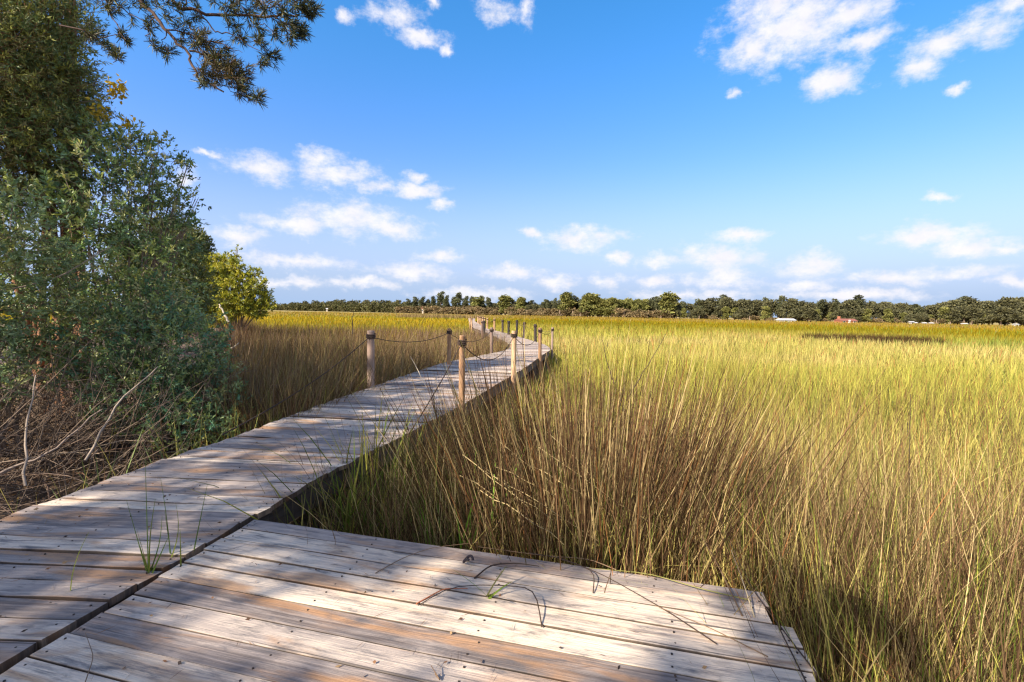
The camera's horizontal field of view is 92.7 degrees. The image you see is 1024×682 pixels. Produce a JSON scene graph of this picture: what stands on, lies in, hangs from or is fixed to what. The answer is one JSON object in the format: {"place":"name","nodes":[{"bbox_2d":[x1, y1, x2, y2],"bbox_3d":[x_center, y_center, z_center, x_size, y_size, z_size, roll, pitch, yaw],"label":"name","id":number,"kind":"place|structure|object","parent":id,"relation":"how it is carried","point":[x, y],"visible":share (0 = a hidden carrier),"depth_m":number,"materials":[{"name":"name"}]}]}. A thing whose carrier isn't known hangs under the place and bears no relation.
{"place":"outdoors","nodes":[
{"label":"outdoors","id":0,"kind":"place"},
{"bbox_2d":[396,313,483,318],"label":"reed bank","id":1,"kind":"structure","parent":0,"point":[430,316],"depth_m":146.53,"materials":[{"name":"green plant"}]},
{"bbox_2d":[0,305,1023,547],"bbox_3d":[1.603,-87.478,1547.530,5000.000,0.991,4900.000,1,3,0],"label":"ground","id":2,"kind":"structure","parent":0,"point":[28,500],"depth_m":6.13,"materials":[{"name":"soil"}]},
{"bbox_2d":[0,163,104,456],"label":"wax myrtle","id":3,"kind":"object","parent":2,"relation":"on","point":[12,336],"visible":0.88,"depth_m":5.50,"materials":[{"name":"green plant"}]},
{"bbox_2d":[0,247,110,290],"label":"dead branch","id":4,"kind":"object","parent":3,"relation":"attached to","point":[61,274],"visible":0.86,"depth_m":5.62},
{"bbox_2d":[0,0,135,414],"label":"juniper tree","id":5,"kind":"object","parent":2,"relation":"on","point":[40,47],"visible":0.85,"depth_m":6.81,"materials":[{"name":"green plant"}]},
{"bbox_2d":[0,394,190,515],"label":"leaf litter","id":6,"kind":"object","parent":2,"relation":"on","point":[61,462],"visible":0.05,"depth_m":5.60,"materials":[{"name":"plant"}]},
{"bbox_2d":[0,385,213,515],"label":"dead brush","id":7,"kind":"object","parent":2,"relation":"on","point":[59,467],"visible":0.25,"depth_m":5.25,"materials":[{"name":"plant"}]},
{"bbox_2d":[21,375,35,486],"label":"dead branch","id":8,"kind":"object","parent":7,"relation":"on","point":[26,457],"visible":0.99,"depth_m":4.58,"materials":[{"name":"wood"}]},
{"bbox_2d":[0,409,102,473],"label":"dead branch","id":9,"kind":"object","parent":7,"relation":"on","point":[39,457],"visible":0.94,"depth_m":4.67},
{"bbox_2d":[84,366,157,460],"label":"dead branch","id":10,"kind":"object","parent":7,"relation":"on","point":[98,435],"visible":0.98,"depth_m":4.92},
{"bbox_2d":[0,99,215,422],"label":"wax myrtle","id":11,"kind":"object","parent":2,"relation":"on","point":[120,236],"visible":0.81,"depth_m":6.89,"materials":[{"name":"green plant"}]},
{"bbox_2d":[52,414,192,498],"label":"grass clump","id":12,"kind":"object","parent":2,"relation":"on","point":[112,465],"visible":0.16,"depth_m":4.54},
{"bbox_2d":[23,266,253,458],"bbox_3d":[-4.621,0.307,6.409,2.595,2.660,2.089,1,3,0],"label":"wax myrtle","id":13,"kind":"object","parent":2,"relation":"on","point":[126,322],"visible":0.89,"depth_m":6.10,"materials":[{"name":"green plant"}]},
{"bbox_2d":[87,212,220,347],"bbox_3d":[-7.612,-0.927,10.530,2.285,3.828,3.275,0,4,-24],"label":"wax myrtle","id":14,"kind":"object","parent":2,"relation":"on","point":[202,274],"visible":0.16,"depth_m":10.92,"materials":[{"name":"green plant"}]},
{"bbox_2d":[0,303,325,512],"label":"dead twigs","id":15,"kind":"object","parent":2,"relation":"on","point":[48,402],"visible":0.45,"depth_m":5.34,"materials":[{"name":"wood"}]},
{"bbox_2d":[120,225,222,334],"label":"broadleaf shrub","id":16,"kind":"object","parent":2,"relation":"on","point":[209,244],"depth_m":27.29,"materials":[{"name":"green plant"}]},
{"bbox_2d":[129,377,224,463],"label":"grass clump","id":17,"kind":"object","parent":2,"relation":"on","point":[175,433],"visible":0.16,"depth_m":5.28,"materials":[{"name":"plant"}]},
{"bbox_2d":[59,0,325,402],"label":"pine tree","id":18,"kind":"object","parent":2,"relation":"on","point":[227,66],"visible":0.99,"depth_m":5.40,"materials":[{"name":"green plant"}]},
{"bbox_2d":[136,410,269,457],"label":"grass clump","id":19,"kind":"object","parent":2,"relation":"on","point":[218,431],"visible":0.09,"depth_m":5.65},
{"bbox_2d":[172,244,277,338],"bbox_3d":[-14.932,-2.368,24.513,6.321,5.179,2.260,2,3,11],"label":"cedar tree","id":20,"kind":"object","parent":2,"relation":"on","point":[234,302],"visible":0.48,"depth_m":24.18,"materials":[{"name":"green plant"}]},
{"bbox_2d":[0,318,549,673],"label":"boardwalk","id":21,"kind":"structure","parent":2,"relation":"on","point":[110,552],"depth_m":3.38,"materials":[{"name":"wood"}]},
{"bbox_2d":[126,464,168,572],"bbox_3d":[-1.852,0.891,2.481,0.228,0.627,0.025,1,3,0],"label":"grass sprout","id":22,"kind":"object","parent":21,"relation":"on","point":[148,568],"depth_m":2.49,"materials":[{"name":"plant"}]},
{"bbox_2d":[160,478,178,557],"bbox_3d":[-1.855,0.968,2.644,0.106,0.456,0.020,2,3,16],"label":"grass sprout","id":23,"kind":"object","parent":21,"relation":"on","point":[168,530],"depth_m":2.65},
{"bbox_2d":[0,411,783,676],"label":"leaf crumbs","id":24,"kind":"object","parent":21,"relation":"on","point":[374,661],"visible":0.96,"depth_m":2.40,"materials":[{"name":"plant"}]},
{"bbox_2d":[182,437,385,533],"bbox_3d":[-1.500,1.376,3.592,1.081,1.193,1.363,1,3,-9],"label":"grass clump","id":25,"kind":"object","parent":2,"relation":"on","point":[346,520],"visible":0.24,"depth_m":3.51,"materials":[{"name":"plant"}]},
{"bbox_2d":[174,386,447,528],"bbox_3d":[-1.252,1.143,3.776,1.442,1.662,2.069,4,4,42],"label":"grass clump","id":26,"kind":"object","parent":2,"relation":"on","point":[343,475],"visible":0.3,"depth_m":3.97,"materials":[{"name":"plant"}]},
{"bbox_2d":[141,317,509,449],"bbox_3d":[-5.293,0.235,13.937,12.614,2.262,16.953,1,3,0],"label":"marsh rush","id":27,"kind":"object","parent":2,"relation":"on","point":[346,369],"visible":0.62,"depth_m":8.55,"materials":[{"name":"brown plant"}]},
{"bbox_2d":[259,299,411,312],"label":"woodland","id":28,"kind":"object","parent":2,"relation":"on","point":[380,306],"visible":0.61,"depth_m":491.81,"materials":[{"name":"green plant"}]},
{"bbox_2d":[272,445,430,536],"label":"grass clump","id":29,"kind":"object","parent":2,"relation":"on","point":[345,508],"visible":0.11,"depth_m":4.00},
{"bbox_2d":[197,315,509,368],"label":"marsh rush","id":30,"kind":"object","parent":2,"relation":"on","point":[255,330],"visible":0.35,"depth_m":24.61,"materials":[{"name":"brown plant"}]},
{"bbox_2d":[249,389,458,533],"bbox_3d":[-1.309,1.169,4.280,1.994,1.550,1.623,0,4,-20],"label":"grass clump","id":31,"kind":"object","parent":2,"relation":"on","point":[362,471],"visible":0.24,"depth_m":4.23,"materials":[{"name":"plant"}]},
{"bbox_2d":[126,375,602,581],"bbox_3d":[-0.678,1.088,5.275,3.478,1.640,5.974,1,3,0],"label":"marsh rush","id":32,"kind":"object","parent":2,"relation":"on","point":[366,530],"visible":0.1,"depth_m":3.76,"materials":[{"name":"green plant"}]},
{"bbox_2d":[296,430,445,538],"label":"grass clump","id":33,"kind":"object","parent":2,"relation":"on","point":[367,493],"visible":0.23,"depth_m":3.84,"materials":[{"name":"plant"}]},
{"bbox_2d":[366,330,375,387],"bbox_3d":[-2.516,0.827,8.690,0.175,2.024,0.184,1,3,0],"label":"rope post","id":34,"kind":"object","parent":2,"relation":"on","point":[371,343],"visible":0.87,"depth_m":8.62,"materials":[{"name":"wood"}]},
{"bbox_2d":[222,337,369,434],"bbox_3d":[-2.769,0.454,6.845,0.015,0.878,3.550,2,3,8],"label":"rope","id":35,"kind":"object","parent":34,"relation":"attached to","point":[292,394],"visible":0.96,"depth_m":6.21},
{"bbox_2d":[331,489,481,547],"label":"grass clump","id":36,"kind":"object","parent":2,"relation":"on","point":[383,519],"visible":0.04,"depth_m":3.56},
{"bbox_2d":[0,520,816,681],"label":"wooden deck","id":37,"kind":"structure","parent":2,"relation":"on","point":[294,610],"depth_m":2.11,"materials":[{"name":"wood"}]},
{"bbox_2d":[418,585,542,626],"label":"fallen stalk","id":38,"kind":"object","parent":37,"relation":"on","point":[495,585],"visible":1,"depth_m":2.32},
{"bbox_2d":[454,567,511,598],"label":"weed","id":39,"kind":"object","parent":37,"relation":"on","point":[491,595],"visible":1,"depth_m":2.33,"materials":[{"name":"green plant"}]},
{"bbox_2d":[474,563,538,578],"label":"fallen stalk","id":40,"kind":"object","parent":37,"relation":"on","point":[476,576],"visible":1,"depth_m":2.56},
{"bbox_2d":[478,546,615,569],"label":"fallen stalk","id":41,"kind":"object","parent":37,"relation":"on","point":[557,556],"visible":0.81,"depth_m":2.69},
{"bbox_2d":[561,559,716,644],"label":"fallen stalk","id":42,"kind":"object","parent":37,"relation":"on","point":[657,605],"visible":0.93,"depth_m":2.25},
{"bbox_2d":[591,568,750,600],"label":"fallen stalk","id":43,"kind":"object","parent":37,"relation":"on","point":[675,581],"visible":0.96,"depth_m":2.44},
{"bbox_2d":[655,605,767,656],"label":"fallen stalk","id":44,"kind":"object","parent":37,"relation":"on","point":[718,632],"visible":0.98,"depth_m":2.07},
{"bbox_2d":[701,535,742,615],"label":"fallen stalk","id":45,"kind":"object","parent":37,"relation":"on","point":[725,580],"visible":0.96,"depth_m":2.45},
{"bbox_2d":[731,550,754,616],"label":"fallen stalk","id":46,"kind":"object","parent":37,"relation":"on","point":[745,589],"visible":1,"depth_m":2.33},
{"bbox_2d":[762,589,806,681],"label":"fallen stalk","id":47,"kind":"object","parent":37,"relation":"on","point":[786,641],"visible":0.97,"depth_m":2.02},
{"bbox_2d":[360,398,498,513],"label":"grass clump","id":48,"kind":"object","parent":2,"relation":"on","point":[404,448],"visible":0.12,"depth_m":4.84,"materials":[{"name":"plant"}]},
{"bbox_2d":[447,328,451,363],"bbox_3d":[-1.632,0.653,12.625,0.145,1.959,0.156,1,3,0],"label":"rope post","id":49,"kind":"object","parent":2,"relation":"on","point":[449,330],"visible":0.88,"depth_m":12.57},
{"bbox_2d":[457,335,466,435],"bbox_3d":[-0.717,0.941,6.917,0.137,2.042,0.137,0,4,-25],"label":"rope post","id":50,"kind":"object","parent":2,"relation":"on","point":[463,341],"visible":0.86,"depth_m":6.86,"materials":[{"name":"wood"}]},
{"bbox_2d":[404,344,461,440],"bbox_3d":[-0.910,0.535,5.941,0.015,0.927,1.848,2,3,13],"label":"rope","id":51,"kind":"object","parent":50,"relation":"attached to","point":[436,388],"visible":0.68,"depth_m":6.00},
{"bbox_2d":[410,441,525,552],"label":"grass clump","id":52,"kind":"object","parent":2,"relation":"on","point":[470,513],"visible":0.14,"depth_m":3.28,"materials":[{"name":"plant"}]},
{"bbox_2d":[497,294,513,314],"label":"tree","id":53,"kind":"object","parent":2,"relation":"on","point":[503,301],"visible":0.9,"depth_m":359.71,"materials":[{"name":"green plant"}]},
{"bbox_2d":[0,307,1023,681],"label":"marsh grass","id":54,"kind":"structure","parent":2,"relation":"on","point":[966,351],"depth_m":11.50,"materials":[{"name":"plant"}]},
{"bbox_2d":[510,331,517,414],"bbox_3d":[0.025,0.788,10.289,0.154,2.011,0.201,1,3,0],"label":"rope post","id":55,"kind":"object","parent":2,"relation":"on","point":[514,334],"visible":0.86,"depth_m":10.23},
{"bbox_2d":[510,297,526,314],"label":"tree","id":56,"kind":"object","parent":2,"relation":"on","point":[520,302],"visible":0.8,"depth_m":350.07,"materials":[{"name":"green plant"}]},
{"bbox_2d":[538,328,542,386],"bbox_3d":[0.830,0.570,14.752,0.151,1.948,0.161,1,3,0],"label":"rope post","id":57,"kind":"object","parent":2,"relation":"on","point":[540,346],"visible":0.9,"depth_m":14.71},
{"bbox_2d":[550,308,570,315],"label":"shrub","id":58,"kind":"object","parent":2,"relation":"on","point":[559,314],"visible":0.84,"depth_m":323.96,"materials":[{"name":"brown plant"}]},
{"bbox_2d":[557,292,577,316],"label":"tree","id":59,"kind":"object","parent":2,"relation":"on","point":[567,299],"visible":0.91,"depth_m":324.06,"materials":[{"name":"green plant"}]},
{"bbox_2d":[577,292,596,313],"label":"tree","id":60,"kind":"object","parent":2,"relation":"on","point":[586,300],"visible":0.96,"depth_m":316.36,"materials":[{"name":"green plant"}]},
{"bbox_2d":[587,293,600,316],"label":"tree","id":61,"kind":"object","parent":2,"relation":"on","point":[597,297],"visible":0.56,"depth_m":316.50,"materials":[{"name":"green plant"}]},
{"bbox_2d":[593,298,605,316],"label":"tree","id":62,"kind":"object","parent":2,"relation":"on","point":[598,309],"visible":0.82,"depth_m":315.66,"materials":[{"name":"green plant"}]},
{"bbox_2d":[603,297,617,316],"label":"tree","id":63,"kind":"object","parent":2,"relation":"on","point":[612,302],"visible":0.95,"depth_m":309.19,"materials":[{"name":"green plant"}]},
{"bbox_2d":[610,308,632,317],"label":"shrub","id":64,"kind":"object","parent":2,"relation":"on","point":[621,312],"visible":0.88,"depth_m":304.11,"materials":[{"name":"brown plant"}]},
{"bbox_2d":[321,307,928,614],"bbox_3d":[0.624,0.864,3.729,4.162,2.315,3.732,1,3,0],"label":"needlerush clump","id":65,"kind":"object","parent":2,"relation":"on","point":[572,436],"visible":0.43,"depth_m":3.18,"materials":[{"name":"brown plant"}]},
{"bbox_2d":[630,309,652,317],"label":"shrub","id":66,"kind":"object","parent":2,"relation":"on","point":[638,313],"visible":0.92,"depth_m":297.64,"materials":[{"name":"brown plant"}]},
{"bbox_2d":[265,365,1023,649],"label":"marsh rush","id":67,"kind":"object","parent":2,"relation":"on","point":[419,527],"visible":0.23,"depth_m":3.17,"materials":[{"name":"green plant"}]},
{"bbox_2d":[638,299,650,310],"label":"tree","id":68,"kind":"object","parent":2,"relation":"on","point":[643,305],"visible":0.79,"depth_m":313.59,"materials":[{"name":"green plant"}]},
{"bbox_2d":[651,310,674,318],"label":"shrub","id":69,"kind":"object","parent":2,"relation":"on","point":[670,315],"visible":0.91,"depth_m":296.39,"materials":[{"name":"brown plant"}]},
{"bbox_2d":[658,291,680,316],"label":"tree","id":70,"kind":"object","parent":2,"relation":"on","point":[667,300],"visible":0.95,"depth_m":295.96,"materials":[{"name":"green plant"}]},
{"bbox_2d":[699,299,714,315],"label":"oak","id":71,"kind":"object","parent":2,"relation":"on","point":[709,305],"visible":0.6,"depth_m":295.13,"materials":[{"name":"green plant"}]},
{"bbox_2d":[709,306,723,318],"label":"oak","id":72,"kind":"object","parent":2,"relation":"on","point":[718,312],"visible":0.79,"depth_m":281.36,"materials":[{"name":"green plant"}]},
{"bbox_2d":[720,306,730,318],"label":"tree","id":73,"kind":"object","parent":2,"relation":"on","point":[726,309],"visible":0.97,"depth_m":277.60,"materials":[{"name":"green plant"}]},
{"bbox_2d":[717,297,735,312],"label":"oak","id":74,"kind":"object","parent":2,"relation":"on","point":[726,301],"visible":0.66,"depth_m":283.88,"materials":[{"name":"green plant"}]},
{"bbox_2d":[732,308,749,319],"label":"oak","id":75,"kind":"object","parent":2,"relation":"on","point":[741,313],"visible":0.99,"depth_m":267.89,"materials":[{"name":"green plant"}]},
{"bbox_2d":[733,298,756,318],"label":"oak","id":76,"kind":"object","parent":2,"relation":"on","point":[742,303],"visible":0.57,"depth_m":281.44,"materials":[{"name":"green plant"}]},
{"bbox_2d":[750,299,763,315],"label":"oak","id":77,"kind":"object","parent":2,"relation":"on","point":[758,303],"visible":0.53,"depth_m":282.97,"materials":[{"name":"green plant"}]},
{"bbox_2d":[760,306,771,319],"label":"tree","id":78,"kind":"object","parent":2,"relation":"on","point":[766,312],"visible":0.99,"depth_m":260.71,"materials":[{"name":"green plant"}]},
{"bbox_2d":[759,299,779,317],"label":"oak","id":79,"kind":"object","parent":2,"relation":"on","point":[771,303],"visible":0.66,"depth_m":269.03,"materials":[{"name":"green plant"}]},
{"bbox_2d":[717,513,823,681],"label":"fallen stalk","id":80,"kind":"object","parent":2,"relation":"on","point":[775,619],"visible":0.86,"depth_m":2.12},
{"bbox_2d":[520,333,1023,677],"bbox_3d":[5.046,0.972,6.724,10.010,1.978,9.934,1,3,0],"label":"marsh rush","id":81,"kind":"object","parent":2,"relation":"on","point":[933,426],"visible":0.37,"depth_m":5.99,"materials":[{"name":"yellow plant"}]},
{"bbox_2d":[774,295,786,317],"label":"pine","id":82,"kind":"object","parent":2,"relation":"on","point":[780,301],"visible":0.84,"depth_m":266.32,"materials":[{"name":"green plant"}]},
{"bbox_2d":[775,309,786,317],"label":"oak","id":83,"kind":"object","parent":2,"relation":"on","point":[780,313],"visible":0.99,"depth_m":260.68,"materials":[{"name":"green plant"}]},
{"bbox_2d":[780,298,799,318],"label":"oak","id":84,"kind":"object","parent":2,"relation":"on","point":[789,304],"visible":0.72,"depth_m":263.33,"materials":[{"name":"green plant"}]},
{"bbox_2d":[785,308,801,318],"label":"oak","id":85,"kind":"object","parent":2,"relation":"on","point":[795,313],"visible":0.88,"depth_m":258.14,"materials":[{"name":"green plant"}]},
{"bbox_2d":[800,308,819,321],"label":"oak","id":86,"kind":"object","parent":2,"relation":"on","point":[808,313],"visible":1,"depth_m":253.75,"materials":[{"name":"green plant"}]},
{"bbox_2d":[800,302,822,321],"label":"oak","id":87,"kind":"object","parent":2,"relation":"on","point":[809,305],"visible":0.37,"depth_m":263.99,"materials":[{"name":"green plant"}]},
{"bbox_2d":[821,301,839,321],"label":"oak","id":88,"kind":"object","parent":2,"relation":"on","point":[829,304],"visible":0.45,"depth_m":273.35,"materials":[{"name":"green plant"}]},
{"bbox_2d":[829,310,847,320],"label":"oak","id":89,"kind":"object","parent":2,"relation":"on","point":[840,313],"visible":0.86,"depth_m":252.42,"materials":[{"name":"green plant"}]},
{"bbox_2d":[676,426,1023,681],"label":"needlerush clump","id":90,"kind":"object","parent":2,"relation":"on","point":[925,599],"visible":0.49,"depth_m":2.23,"materials":[{"name":"green plant"}]},
{"bbox_2d":[837,299,864,318],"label":"oak","id":91,"kind":"object","parent":2,"relation":"on","point":[851,304],"visible":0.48,"depth_m":261.13,"materials":[{"name":"green plant"}]},
{"bbox_2d":[849,309,866,322],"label":"oak","id":92,"kind":"object","parent":2,"relation":"on","point":[858,313],"visible":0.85,"depth_m":253.34,"materials":[{"name":"green plant"}]},
{"bbox_2d":[853,294,866,319],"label":"pine","id":93,"kind":"object","parent":2,"relation":"on","point":[860,300],"visible":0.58,"depth_m":272.61,"materials":[{"name":"green plant"}]},
{"bbox_2d":[861,308,871,321],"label":"tree","id":94,"kind":"object","parent":2,"relation":"on","point":[867,316],"visible":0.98,"depth_m":250.81,"materials":[{"name":"green plant"}]},
{"bbox_2d":[799,331,948,345],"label":"trampled reeds","id":95,"kind":"object","parent":2,"relation":"on","point":[876,337],"visible":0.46,"depth_m":41.62,"materials":[{"name":"brown plant"}]},
{"bbox_2d":[865,303,886,318],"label":"oak","id":96,"kind":"object","parent":2,"relation":"on","point":[876,309],"visible":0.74,"depth_m":258.89,"materials":[{"name":"green plant"}]},
{"bbox_2d":[882,308,894,321],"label":"tree","id":97,"kind":"object","parent":2,"relation":"on","point":[888,316],"visible":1,"depth_m":251.16,"materials":[{"name":"green plant"}]},
{"bbox_2d":[894,302,911,319],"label":"oak","id":98,"kind":"object","parent":2,"relation":"on","point":[903,307],"visible":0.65,"depth_m":257.78,"materials":[{"name":"green plant"}]},
{"bbox_2d":[907,394,910,509],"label":"tall stalk","id":99,"kind":"object","parent":2,"relation":"on","point":[909,447],"visible":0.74,"depth_m":3.35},
{"bbox_2d":[924,304,939,321],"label":"oak","id":100,"kind":"object","parent":2,"relation":"on","point":[931,309],"visible":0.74,"depth_m":263.81,"materials":[{"name":"green plant"}]},
{"bbox_2d":[937,306,953,322],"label":"tree","id":101,"kind":"object","parent":2,"relation":"on","point":[943,310],"visible":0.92,"depth_m":246.11,"materials":[{"name":"green plant"}]},
{"bbox_2d":[938,309,961,323],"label":"oak","id":102,"kind":"object","parent":2,"relation":"on","point":[954,313],"visible":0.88,"depth_m":244.23,"materials":[{"name":"green plant"}]},
{"bbox_2d":[939,299,966,324],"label":"oak","id":103,"kind":"object","parent":2,"relation":"on","point":[953,304],"visible":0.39,"depth_m":251.82,"materials":[{"name":"green plant"}]},
{"bbox_2d":[952,305,971,322],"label":"oak","id":104,"kind":"object","parent":2,"relation":"on","point":[962,309],"visible":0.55,"depth_m":245.64,"materials":[{"name":"green plant"}]},
{"bbox_2d":[960,296,981,323],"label":"oak","id":105,"kind":"object","parent":2,"relation":"on","point":[970,301],"visible":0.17,"depth_m":251.94,"materials":[{"name":"green plant"}]},
{"bbox_2d":[958,307,989,324],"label":"oak","id":106,"kind":"object","parent":2,"relation":"on","point":[972,312],"visible":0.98,"depth_m":241.58,"materials":[{"name":"green plant"}]},
{"bbox_2d":[977,300,1000,324],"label":"oak","id":107,"kind":"object","parent":2,"relation":"on","point":[988,305],"visible":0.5,"depth_m":247.70,"materials":[{"name":"green plant"}]},
{"bbox_2d":[986,306,1018,325],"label":"oak","id":108,"kind":"object","parent":2,"relation":"on","point":[999,314],"visible":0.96,"depth_m":236.89,"materials":[{"name":"green plant"}]},
{"bbox_2d":[996,296,1023,325],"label":"oak","id":109,"kind":"object","parent":2,"relation":"on","point":[1005,301],"visible":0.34,"depth_m":243.93,"materials":[{"name":"green plant"}]},
{"bbox_2d":[0,0,1023,318],"label":"sky","id":110,"kind":"structure","parent":0,"point":[536,150],"materials":[{"name":"blue"}]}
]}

